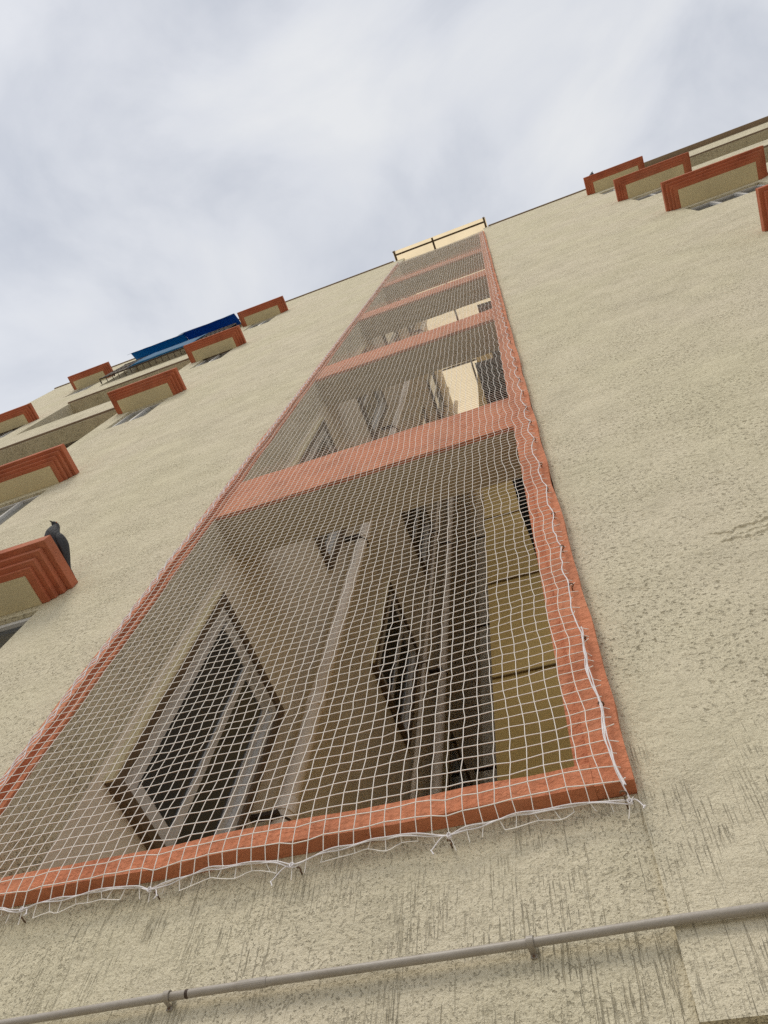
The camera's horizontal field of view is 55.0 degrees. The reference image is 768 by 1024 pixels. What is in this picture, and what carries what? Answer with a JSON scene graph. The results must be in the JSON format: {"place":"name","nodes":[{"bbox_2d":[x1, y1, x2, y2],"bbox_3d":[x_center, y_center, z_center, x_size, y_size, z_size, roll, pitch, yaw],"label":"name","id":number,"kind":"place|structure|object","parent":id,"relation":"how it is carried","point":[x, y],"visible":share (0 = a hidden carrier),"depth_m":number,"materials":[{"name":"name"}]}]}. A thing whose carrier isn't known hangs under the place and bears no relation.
{"place":"outdoors","nodes":[
{"label":"outdoors","id":0,"kind":"place"},
{"bbox_2d":[0,0,767,413],"label":"sky","id":1,"kind":"structure","parent":0,"point":[169,169],"materials":[{"name":"white"}]},
{"bbox_2d":[472,535,496,772],"bbox_3d":[1.546,2.126,10.498,0.541,15.900,0.123,-16,-68,13],"label":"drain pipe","id":2,"kind":"object","parent":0,"point":[489,767],"visible":0.01,"depth_m":8.64,"materials":[{"name":"metal"}]},
{"bbox_3d":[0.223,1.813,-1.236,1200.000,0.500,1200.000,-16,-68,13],"label":"ground","id":3,"kind":"structure","parent":0,"visible":0},
{"bbox_2d":[0,116,767,1023],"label":"apartment building","id":4,"kind":"structure","parent":3,"relation":"on","point":[632,296],"depth_m":3.13,"materials":[{"name":"paint"}]},
{"bbox_2d":[0,428,17,437],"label":"window","id":5,"kind":"structure","parent":4,"relation":"in","point":[4,434],"depth_m":13.08,"materials":[{"name":"glass"}]},
{"bbox_2d":[0,617,30,647],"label":"window","id":6,"kind":"structure","parent":4,"relation":"in","point":[8,630],"depth_m":3.81,"materials":[{"name":"plastic"}]},
{"bbox_2d":[0,495,38,524],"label":"window","id":7,"kind":"structure","parent":4,"relation":"in","point":[6,512],"depth_m":6.66,"materials":[{"name":"plastic"}]},
{"bbox_2d":[44,521,74,575],"bbox_3d":[-1.768,0.208,4.046,0.118,0.240,0.320,-31,-72,19],"label":"pigeon","id":8,"kind":"object","parent":4,"relation":"on","point":[59,539],"visible":0.5,"depth_m":4.01,"materials":[{"name":"grey"}]},
{"bbox_2d":[73,384,94,393],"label":"window","id":9,"kind":"structure","parent":4,"relation":"in","point":[94,384],"depth_m":15.78,"materials":[{"name":"glass"}]},
{"bbox_2d":[112,402,161,426],"bbox_3d":[-3.046,-1.181,9.167,0.566,0.756,0.056,-16,-68,13],"label":"window","id":10,"kind":"structure","parent":4,"relation":"in","point":[142,412],"depth_m":9.33,"materials":[{"name":"glass"}]},
{"bbox_2d":[128,333,187,359],"bbox_3d":[-4.919,-3.563,16.140,1.340,0.357,0.269,-16,-68,13],"label":"tarpaulin","id":11,"kind":"object","parent":4,"relation":"attached to","point":[160,346],"visible":0.64,"depth_m":16.20,"materials":[{"name":"blue plastic"}]},
{"bbox_2d":[99,323,236,383],"bbox_3d":[-4.321,-3.222,14.937,2.699,1.296,0.124,-16,-68,13],"label":"balcony cage","id":12,"kind":"object","parent":4,"relation":"attached to","point":[124,367],"visible":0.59,"depth_m":14.67,"materials":[{"name":"metal"}]},
{"bbox_2d":[128,334,205,367],"bbox_3d":[-4.354,-3.272,14.904,1.450,1.077,0.024,-16,-68,13],"label":"tarpaulin","id":13,"kind":"object","parent":12,"relation":"hanging from","point":[164,351],"visible":0.93,"depth_m":14.75,"materials":[{"name":"blue plastic"}]},
{"bbox_2d":[102,589,284,849],"bbox_3d":[-0.805,1.055,3.430,0.074,1.342,0.836,-16,-68,13],"label":"window","id":14,"kind":"structure","parent":4,"relation":"in","point":[173,833],"depth_m":3.37,"materials":[{"name":"metal"}]},
{"bbox_2d":[179,313,240,339],"bbox_3d":[-3.724,-3.909,15.818,1.250,0.487,0.283,-16,-68,13],"label":"tarpaulin","id":15,"kind":"object","parent":4,"relation":"attached to","point":[212,326],"visible":0.69,"depth_m":15.91,"materials":[{"name":"blue plastic"}]},
{"bbox_2d":[196,350,230,366],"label":"window","id":16,"kind":"structure","parent":4,"relation":"in","point":[220,355],"depth_m":12.10,"materials":[{"name":"glass"}]},
{"bbox_2d":[247,318,272,329],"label":"window","id":17,"kind":"structure","parent":4,"relation":"in","point":[266,321],"depth_m":14.86,"materials":[{"name":"metal"}]},
{"bbox_2d":[290,417,346,569],"bbox_3d":[-0.499,-0.197,6.139,0.074,1.342,0.836,-16,-68,13],"label":"window","id":18,"kind":"structure","parent":4,"relation":"in","point":[335,534],"depth_m":6.01,"materials":[{"name":"glass"}]},
{"bbox_2d":[0,231,645,924],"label":"pigeon net","id":19,"kind":"object","parent":4,"relation":"hanging from","point":[394,339],"visible":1,"depth_m":2.56,"materials":[{"name":"fabric"}]},
{"bbox_2d":[249,319,427,824],"bbox_3d":[0.098,-1.094,9.173,0.133,15.900,0.215,-59,-83,24],"label":"drain pipe","id":20,"kind":"object","parent":4,"relation":"on","point":[292,809],"visible":0.45,"depth_m":4.45,"materials":[{"name":"beige plastic"}]},
{"bbox_2d":[357,345,387,439],"bbox_3d":[-0.193,-1.449,8.848,0.074,1.342,0.836,-16,-68,13],"label":"window","id":21,"kind":"structure","parent":4,"relation":"in","point":[364,348],"depth_m":8.85,"materials":[{"name":"glass"}]},
{"bbox_2d":[0,901,767,1023],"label":"conduit pipe","id":22,"kind":"object","parent":4,"relation":"attached to","point":[530,943],"visible":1,"depth_m":1.32,"materials":[{"name":"grey plastic"}]},
{"bbox_2d":[382,331,399,345],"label":"window","id":23,"kind":"structure","parent":4,"relation":"in","point":[389,342],"depth_m":11.48,"materials":[{"name":"glass"}]},
{"bbox_2d":[370,580,419,746],"bbox_3d":[0.110,1.342,6.781,0.074,1.342,0.906,-16,-68,13],"label":"window","id":24,"kind":"structure","parent":4,"relation":"in","point":[408,684],"depth_m":6.72,"materials":[{"name":"glass"}]},
{"bbox_2d":[398,297,414,334],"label":"window","id":25,"kind":"structure","parent":4,"relation":"in","point":[411,326],"depth_m":14.02,"materials":[{"name":"metal"}]},
{"bbox_2d":[401,506,431,573],"bbox_3d":[0.419,0.096,9.493,0.072,1.342,0.892,-16,-68,13],"label":"window","id":26,"kind":"structure","parent":4,"relation":"in","point":[419,518],"depth_m":9.39,"materials":[{"name":"glass"}]},
{"bbox_2d":[417,405,429,425],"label":"window","id":27,"kind":"structure","parent":4,"relation":"in","point":[423,414],"depth_m":12.37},
{"bbox_2d":[410,387,448,798],"bbox_3d":[0.655,0.447,9.822,0.108,15.900,0.064,24,-65,-5],"label":"drain pipe","id":28,"kind":"object","parent":4,"relation":"on","point":[417,740],"visible":0.5,"depth_m":7.46,"materials":[{"name":"beige plastic"}]},
{"bbox_2d":[426,372,444,419],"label":"window","id":29,"kind":"structure","parent":4,"relation":"in","point":[431,374],"depth_m":14.91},
{"bbox_2d":[392,217,490,413],"bbox_3d":[2.179,-3.580,17.274,2.140,0.190,5.815,-16,-68,13],"label":"roof canopy","id":30,"kind":"object","parent":4,"relation":"attached to","point":[452,236],"visible":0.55,"depth_m":16.88,"materials":[{"name":"plastic"}]},
{"bbox_2d":[429,400,457,794],"bbox_3d":[0.821,0.747,9.942,0.125,15.900,0.205,-61,-84,25],"label":"drain pipe","id":31,"kind":"object","parent":4,"relation":"on","point":[437,780],"visible":0.38,"depth_m":7.88,"materials":[{"name":"beige plastic"}]},
{"bbox_2d":[444,727,472,791],"bbox_3d":[0.758,2.980,7.465,0.074,1.342,0.906,-16,-68,13],"label":"window","id":32,"kind":"structure","parent":4,"relation":"in","point":[452,778],"depth_m":7.76,"materials":[{"name":"glass"}]},
{"bbox_2d":[477,301,499,356],"bbox_3d":[1.628,-1.691,9.545,0.242,0.054,2.110,-16,-68,13],"label":"plastic sheet","id":33,"kind":"object","parent":4,"relation":"attached to","point":[482,308],"visible":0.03,"depth_m":9.19,"materials":[{"name":"black plastic"}]},
{"bbox_2d":[475,355,537,560],"bbox_3d":[1.293,-0.431,6.844,0.304,0.053,2.110,-16,-68,13],"label":"plastic sheet","id":34,"kind":"object","parent":4,"relation":"attached to","point":[484,370],"visible":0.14,"depth_m":6.56,"materials":[{"name":"black plastic"}]},
{"bbox_2d":[619,790,628,808],"bbox_3d":[0.470,0.560,1.437,0.016,0.004,0.050,-9,-66,29],"label":"wall hook","id":35,"kind":"object","parent":4,"relation":"attached to","point":[620,791],"depth_m":1.43,"materials":[{"name":"metal"}]},
{"bbox_2d":[635,190,661,199],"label":"window","id":36,"kind":"structure","parent":4,"relation":"in","point":[660,191],"depth_m":10.89,"materials":[{"name":"glass"}]},
{"bbox_2d":[691,184,763,210],"bbox_3d":[3.729,-3.354,7.951,0.786,0.556,0.056,-16,-68,13],"label":"window","id":37,"kind":"structure","parent":4,"relation":"in","point":[751,189],"depth_m":8.11,"materials":[{"name":"glass"}]}
]}

